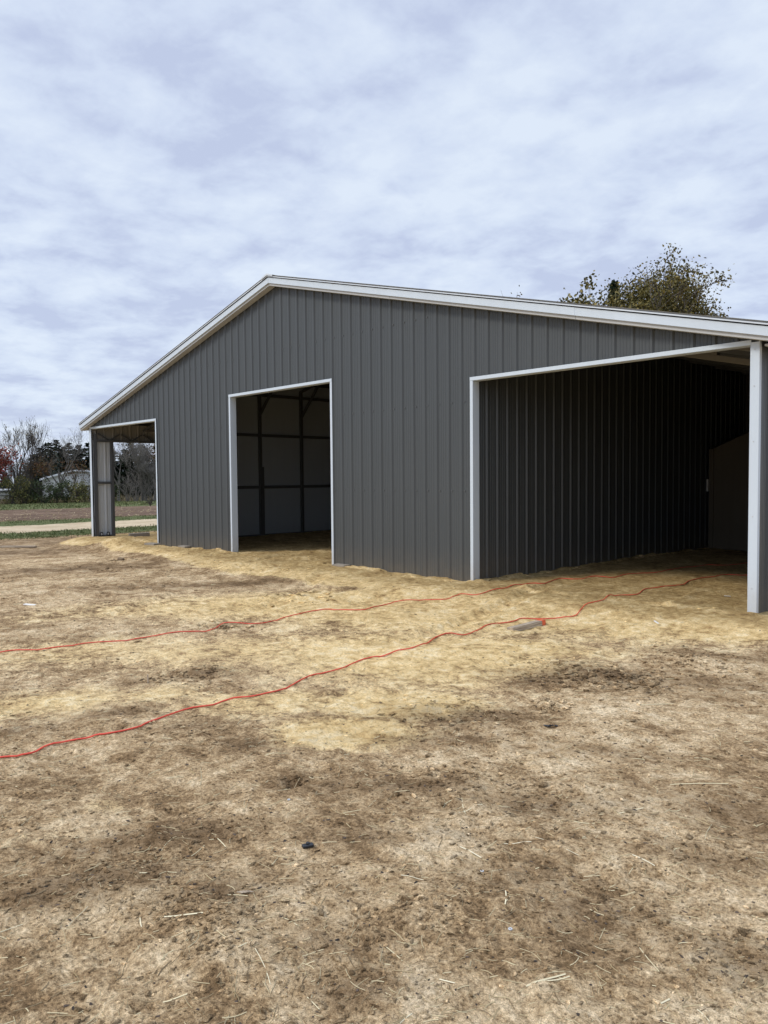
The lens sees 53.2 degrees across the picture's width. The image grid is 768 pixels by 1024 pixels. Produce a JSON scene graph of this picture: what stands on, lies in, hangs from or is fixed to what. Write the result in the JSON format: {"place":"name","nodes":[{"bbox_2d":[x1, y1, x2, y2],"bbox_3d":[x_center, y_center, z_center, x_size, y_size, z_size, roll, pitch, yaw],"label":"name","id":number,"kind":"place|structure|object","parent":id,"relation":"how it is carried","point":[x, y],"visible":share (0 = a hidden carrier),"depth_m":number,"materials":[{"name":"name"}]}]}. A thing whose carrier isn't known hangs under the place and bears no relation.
{"place":"outdoors","nodes":[
{"label":"outdoors","id":0,"kind":"place"},
{"bbox_2d":[128,532,149,536],"bbox_3d":[-6.181,0.591,19.348,0.500,0.120,0.140,-4,4,-25],"label":"concrete block","id":1,"kind":"object","parent":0,"point":[140,534],"depth_m":19.29,"materials":[{"name":"grey concrete"}]},
{"bbox_2d":[302,842,313,848],"bbox_3d":[-0.318,1.388,3.196,0.048,0.019,0.024,-2,3,-23],"label":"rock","id":2,"kind":"object","parent":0,"point":[307,845],"visible":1,"depth_m":3.19,"materials":[{"name":"grey stone"}]},
{"bbox_2d":[0,485,767,1023],"bbox_3d":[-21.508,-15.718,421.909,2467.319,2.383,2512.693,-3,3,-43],"label":"ground","id":3,"kind":"structure","parent":0,"point":[678,611],"depth_m":3.97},
{"bbox_2d":[0,489,9,498],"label":"outbuilding","id":4,"kind":"structure","parent":3,"relation":"on","point":[1,492],"depth_m":112.40,"materials":[{"name":"metal"}]},
{"bbox_2d":[0,440,23,481],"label":"maple tree","id":5,"kind":"object","parent":3,"relation":"on","point":[4,462],"visible":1,"depth_m":100.32,"materials":[{"name":"red plant"}]},
{"bbox_2d":[0,475,25,503],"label":"shrub","id":6,"kind":"object","parent":3,"relation":"on","point":[11,497],"visible":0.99,"depth_m":101.17,"materials":[{"name":"green plant"}]},
{"bbox_2d":[0,546,36,547],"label":"board","id":7,"kind":"object","parent":3,"relation":"on","point":[18,546],"visible":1,"depth_m":18.68,"materials":[{"name":"brown wood"}]},
{"bbox_2d":[2,443,35,498],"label":"bare tree","id":8,"kind":"object","parent":3,"relation":"on","point":[9,467],"visible":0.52,"depth_m":110.08,"materials":[{"name":"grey plant"}]},
{"bbox_2d":[0,416,39,503],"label":"bare tree","id":9,"kind":"object","parent":3,"relation":"on","point":[20,447],"visible":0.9,"depth_m":102.86,"materials":[{"name":"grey plant"}]},
{"bbox_2d":[4,424,41,503],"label":"bare tree","id":10,"kind":"object","parent":3,"relation":"on","point":[31,458],"visible":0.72,"depth_m":104.77,"materials":[{"name":"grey plant"}]},
{"bbox_2d":[9,475,37,503],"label":"shrub","id":11,"kind":"object","parent":3,"relation":"on","point":[25,484],"visible":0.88,"depth_m":102.53,"materials":[{"name":"green plant"}]},
{"bbox_2d":[18,454,42,492],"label":"conifer","id":12,"kind":"object","parent":3,"relation":"on","point":[33,468],"visible":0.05,"depth_m":124.63,"materials":[{"name":"green plant"}]},
{"bbox_2d":[15,417,47,493],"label":"bare tree","id":13,"kind":"object","parent":3,"relation":"on","point":[32,462],"visible":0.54,"depth_m":109.03,"materials":[{"name":"grey plant"}]},
{"bbox_2d":[22,477,44,502],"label":"shrub","id":14,"kind":"object","parent":3,"relation":"on","point":[32,492],"visible":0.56,"depth_m":103.85,"materials":[{"name":"green plant"}]},
{"bbox_2d":[14,452,59,495],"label":"autumn tree","id":15,"kind":"object","parent":3,"relation":"on","point":[40,471],"visible":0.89,"depth_m":109.83,"materials":[{"name":"brown plant"}]},
{"bbox_2d":[35,447,46,465],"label":"conifer","id":16,"kind":"object","parent":3,"relation":"on","point":[41,454],"visible":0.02,"depth_m":127.82,"materials":[{"name":"green plant"}]},
{"bbox_2d":[26,478,56,503],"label":"shrub","id":17,"kind":"object","parent":3,"relation":"on","point":[48,487],"visible":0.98,"depth_m":102.87,"materials":[{"name":"green plant"}]},
{"bbox_2d":[41,442,47,457],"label":"conifer","id":18,"kind":"object","parent":3,"relation":"on","point":[44,445],"visible":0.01,"depth_m":130.95,"materials":[{"name":"green plant"}]},
{"bbox_2d":[39,442,64,496],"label":"conifer","id":19,"kind":"object","parent":3,"relation":"on","point":[50,450],"visible":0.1,"depth_m":125.68,"materials":[{"name":"green plant"}]},
{"bbox_2d":[47,440,63,469],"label":"conifer","id":20,"kind":"object","parent":3,"relation":"on","point":[57,446],"visible":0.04,"depth_m":128.74,"materials":[{"name":"green plant"}]},
{"bbox_2d":[26,432,87,490],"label":"bare tree","id":21,"kind":"object","parent":3,"relation":"on","point":[64,455],"visible":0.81,"depth_m":113.81,"materials":[{"name":"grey plant"}]},
{"bbox_2d":[45,481,70,502],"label":"shrub","id":22,"kind":"object","parent":3,"relation":"on","point":[55,493],"visible":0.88,"depth_m":104.12,"materials":[{"name":"green plant"}]},
{"bbox_2d":[32,427,84,499],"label":"bare tree","id":23,"kind":"object","parent":3,"relation":"on","point":[78,441],"visible":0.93,"depth_m":109.29,"materials":[{"name":"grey plant"}]},
{"bbox_2d":[52,478,74,502],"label":"shrub","id":24,"kind":"object","parent":3,"relation":"on","point":[65,495],"visible":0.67,"depth_m":105.54,"materials":[{"name":"green plant"}]},
{"bbox_2d":[39,470,90,498],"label":"white building","id":25,"kind":"structure","parent":3,"relation":"on","point":[85,477],"depth_m":121.52,"materials":[{"name":"metal"}]},
{"bbox_2d":[57,443,78,472],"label":"conifer","id":26,"kind":"object","parent":3,"relation":"on","point":[66,456],"visible":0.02,"depth_m":126.69,"materials":[{"name":"green plant"}]},
{"bbox_2d":[0,452,146,497],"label":"thicket","id":27,"kind":"object","parent":3,"relation":"on","point":[35,479],"visible":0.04,"depth_m":123.36,"materials":[{"name":"brown plant"}]},
{"bbox_2d":[60,451,89,498],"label":"autumn tree","id":28,"kind":"object","parent":3,"relation":"on","point":[78,471],"visible":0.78,"depth_m":111.72,"materials":[{"name":"brown plant"}]},
{"bbox_2d":[0,493,153,503],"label":"dry weeds","id":29,"kind":"object","parent":3,"relation":"on","point":[123,498],"visible":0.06,"depth_m":109.28,"materials":[{"name":"brown plant"}]},
{"bbox_2d":[71,449,84,469],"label":"conifer","id":30,"kind":"object","parent":3,"relation":"on","point":[79,461],"visible":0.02,"depth_m":130.07,"materials":[{"name":"green plant"}]},
{"bbox_2d":[0,506,156,520],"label":"crop stubble","id":31,"kind":"object","parent":3,"relation":"on","point":[66,514],"visible":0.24,"depth_m":44.63,"materials":[{"name":"brown plant"}]},
{"bbox_2d":[0,500,156,540],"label":"grass","id":32,"kind":"structure","parent":3,"relation":"on","point":[126,503],"depth_m":31.90,"materials":[{"name":"green plant"}]},
{"bbox_2d":[66,479,90,502],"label":"shrub","id":33,"kind":"object","parent":3,"relation":"on","point":[79,497],"visible":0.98,"depth_m":104.25,"materials":[{"name":"green plant"}]},
{"bbox_2d":[72,444,86,468],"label":"conifer","id":34,"kind":"object","parent":3,"relation":"on","point":[81,454],"visible":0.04,"depth_m":132.85,"materials":[{"name":"green plant"}]},
{"bbox_2d":[72,481,90,502],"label":"shrub","id":35,"kind":"object","parent":3,"relation":"on","point":[86,489],"visible":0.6,"depth_m":105.48,"materials":[{"name":"green plant"}]},
{"bbox_2d":[77,443,89,469],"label":"conifer","id":36,"kind":"object","parent":3,"relation":"on","point":[86,453],"visible":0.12,"depth_m":127.72,"materials":[{"name":"green plant"}]},
{"bbox_2d":[87,441,129,500],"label":"bare tree","id":37,"kind":"object","parent":3,"relation":"on","point":[118,476],"visible":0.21,"depth_m":112.65,"materials":[{"name":"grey plant"}]},
{"bbox_2d":[114,484,121,500],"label":"shrub","id":38,"kind":"object","parent":3,"relation":"on","point":[116,488],"visible":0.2,"depth_m":108.05,"materials":[{"name":"green plant"}]},
{"bbox_2d":[114,449,128,494],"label":"conifer","id":39,"kind":"object","parent":3,"relation":"on","point":[118,469],"visible":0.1,"depth_m":121.08,"materials":[{"name":"green plant"}]},
{"bbox_2d":[114,443,151,497],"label":"conifer","id":40,"kind":"object","parent":3,"relation":"on","point":[123,474],"visible":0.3,"depth_m":118.51,"materials":[{"name":"green plant"}]},
{"bbox_2d":[114,469,151,500],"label":"shrub","id":41,"kind":"object","parent":3,"relation":"on","point":[125,492],"visible":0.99,"depth_m":106.42,"materials":[{"name":"green plant"}]},
{"bbox_2d":[114,443,155,500],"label":"bare tree","id":42,"kind":"object","parent":3,"relation":"on","point":[146,467],"visible":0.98,"depth_m":106.36,"materials":[{"name":"grey plant"}]},
{"bbox_2d":[120,465,154,500],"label":"shrub","id":43,"kind":"object","parent":3,"relation":"on","point":[136,493],"visible":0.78,"depth_m":107.18,"materials":[{"name":"green plant"}]},
{"bbox_2d":[126,443,156,499],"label":"autumn tree","id":44,"kind":"object","parent":3,"relation":"on","point":[148,455],"visible":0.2,"depth_m":116.52,"materials":[{"name":"brown plant"}]},
{"bbox_2d":[132,467,155,500],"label":"shrub","id":45,"kind":"object","parent":3,"relation":"on","point":[145,494],"visible":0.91,"depth_m":107.27,"materials":[{"name":"green plant"}]},
{"bbox_2d":[137,443,155,499],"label":"bare tree","id":46,"kind":"object","parent":3,"relation":"on","point":[153,464],"visible":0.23,"depth_m":109.76,"materials":[{"name":"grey plant"}]},
{"bbox_2d":[139,445,155,495],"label":"conifer","id":47,"kind":"object","parent":3,"relation":"on","point":[147,476],"visible":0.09,"depth_m":119.51,"materials":[{"name":"green plant"}]},
{"bbox_2d":[141,479,156,500],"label":"shrub","id":48,"kind":"object","parent":3,"relation":"on","point":[151,491],"visible":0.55,"depth_m":107.58,"materials":[{"name":"green plant"}]},
{"bbox_2d":[145,498,152,505],"bbox_3d":[-16.869,-0.713,55.364,0.738,0.580,0.785,-3,3,-43],"label":"dead weed","id":49,"kind":"object","parent":3,"relation":"on","point":[151,501],"visible":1,"depth_m":55.30,"materials":[{"name":"brown plant"}]},
{"bbox_2d":[144,542,159,545],"bbox_3d":[-5.095,0.729,16.881,0.360,0.090,0.190,2,3,39],"label":"concrete block","id":50,"kind":"object","parent":3,"relation":"on","point":[152,543],"depth_m":16.78,"materials":[{"name":"grey concrete"}]},
{"bbox_2d":[237,890,253,893],"bbox_3d":[-0.509,1.394,2.810,0.062,0.014,0.011,0,2,2],"label":"wood chip","id":51,"kind":"object","parent":3,"relation":"on","point":[245,891],"visible":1,"depth_m":2.81,"materials":[{"name":"beige wood"}]},
{"bbox_2d":[332,563,349,566],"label":"concrete slab","id":52,"kind":"structure","parent":3,"relation":"on","point":[340,565],"depth_m":12.23,"materials":[{"name":"grey concrete"}]},
{"bbox_2d":[8,536,730,743],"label":"sand lumps","id":53,"kind":"object","parent":3,"relation":"on","point":[407,609],"visible":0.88,"depth_m":10.69,"materials":[{"name":"beige sand"}]},
{"bbox_2d":[0,574,741,757],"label":"extension cord","id":54,"kind":"object","parent":3,"relation":"on","point":[312,675],"visible":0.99,"depth_m":5.60,"materials":[{"name":"red plastic"}]},
{"bbox_2d":[0,562,747,652],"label":"extension cord","id":55,"kind":"object","parent":3,"relation":"on","point":[331,609],"visible":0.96,"depth_m":8.84,"materials":[{"name":"red plastic"}]},
{"bbox_2d":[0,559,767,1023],"bbox_3d":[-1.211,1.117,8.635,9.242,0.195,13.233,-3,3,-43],"label":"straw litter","id":56,"kind":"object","parent":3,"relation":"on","point":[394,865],"visible":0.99,"depth_m":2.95,"materials":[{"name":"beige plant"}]},
{"bbox_2d":[0,558,767,1023],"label":"dirt clods","id":57,"kind":"object","parent":3,"relation":"on","point":[744,932],"visible":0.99,"depth_m":2.93,"materials":[{"name":"brown soil"}]},
{"bbox_2d":[0,553,767,1023],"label":"dark chips","id":58,"kind":"object","parent":3,"relation":"on","point":[402,845],"visible":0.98,"depth_m":3.02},
{"bbox_2d":[1,704,766,1022],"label":"straw stalks","id":59,"kind":"object","parent":3,"relation":"on","point":[544,979],"visible":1,"depth_m":2.65,"materials":[{"name":"beige plant"}]},
{"bbox_2d":[78,273,767,612],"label":"metal barn","id":60,"kind":"structure","parent":3,"relation":"on","point":[459,436],"depth_m":12.14,"materials":[{"name":"grey paint"}]},
{"bbox_2d":[507,619,545,630],"bbox_3d":[1.455,1.163,7.823,0.519,0.053,0.088,-5,1,-41],"label":"wood scrap","id":61,"kind":"object","parent":3,"relation":"on","point":[528,625],"visible":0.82,"depth_m":7.79,"materials":[{"name":"beige wood"}]},
{"bbox_2d":[559,270,612,304],"bbox_3d":[6.988,-4.239,28.022,3.020,9.117,3.176,-3,3,-43],"label":"shade tree","id":62,"kind":"object","parent":3,"relation":"on","point":[579,300],"visible":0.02,"depth_m":27.62,"materials":[{"name":"green plant"}]},
{"bbox_2d":[605,279,623,306],"bbox_3d":[9.678,-4.827,32.396,2.802,9.882,2.720,-3,3,-43],"label":"spruce tree","id":63,"kind":"object","parent":3,"relation":"on","point":[614,286],"visible":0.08,"depth_m":32.09,"materials":[{"name":"green plant"}]},
{"bbox_2d":[588,243,735,316],"bbox_3d":[9.912,-4.371,27.762,6.096,9.315,6.475,-1,3,-9],"label":"shade tree","id":64,"kind":"object","parent":3,"relation":"on","point":[671,291],"visible":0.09,"depth_m":26.07,"materials":[{"name":"green plant"}]},
{"bbox_2d":[708,431,748,550],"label":"sided shed","id":65,"kind":"structure","parent":3,"relation":"on","point":[728,494],"depth_m":15.01,"materials":[{"name":"beige"}]},
{"bbox_2d":[0,0,767,481],"label":"sky","id":66,"kind":"structure","parent":0,"point":[159,159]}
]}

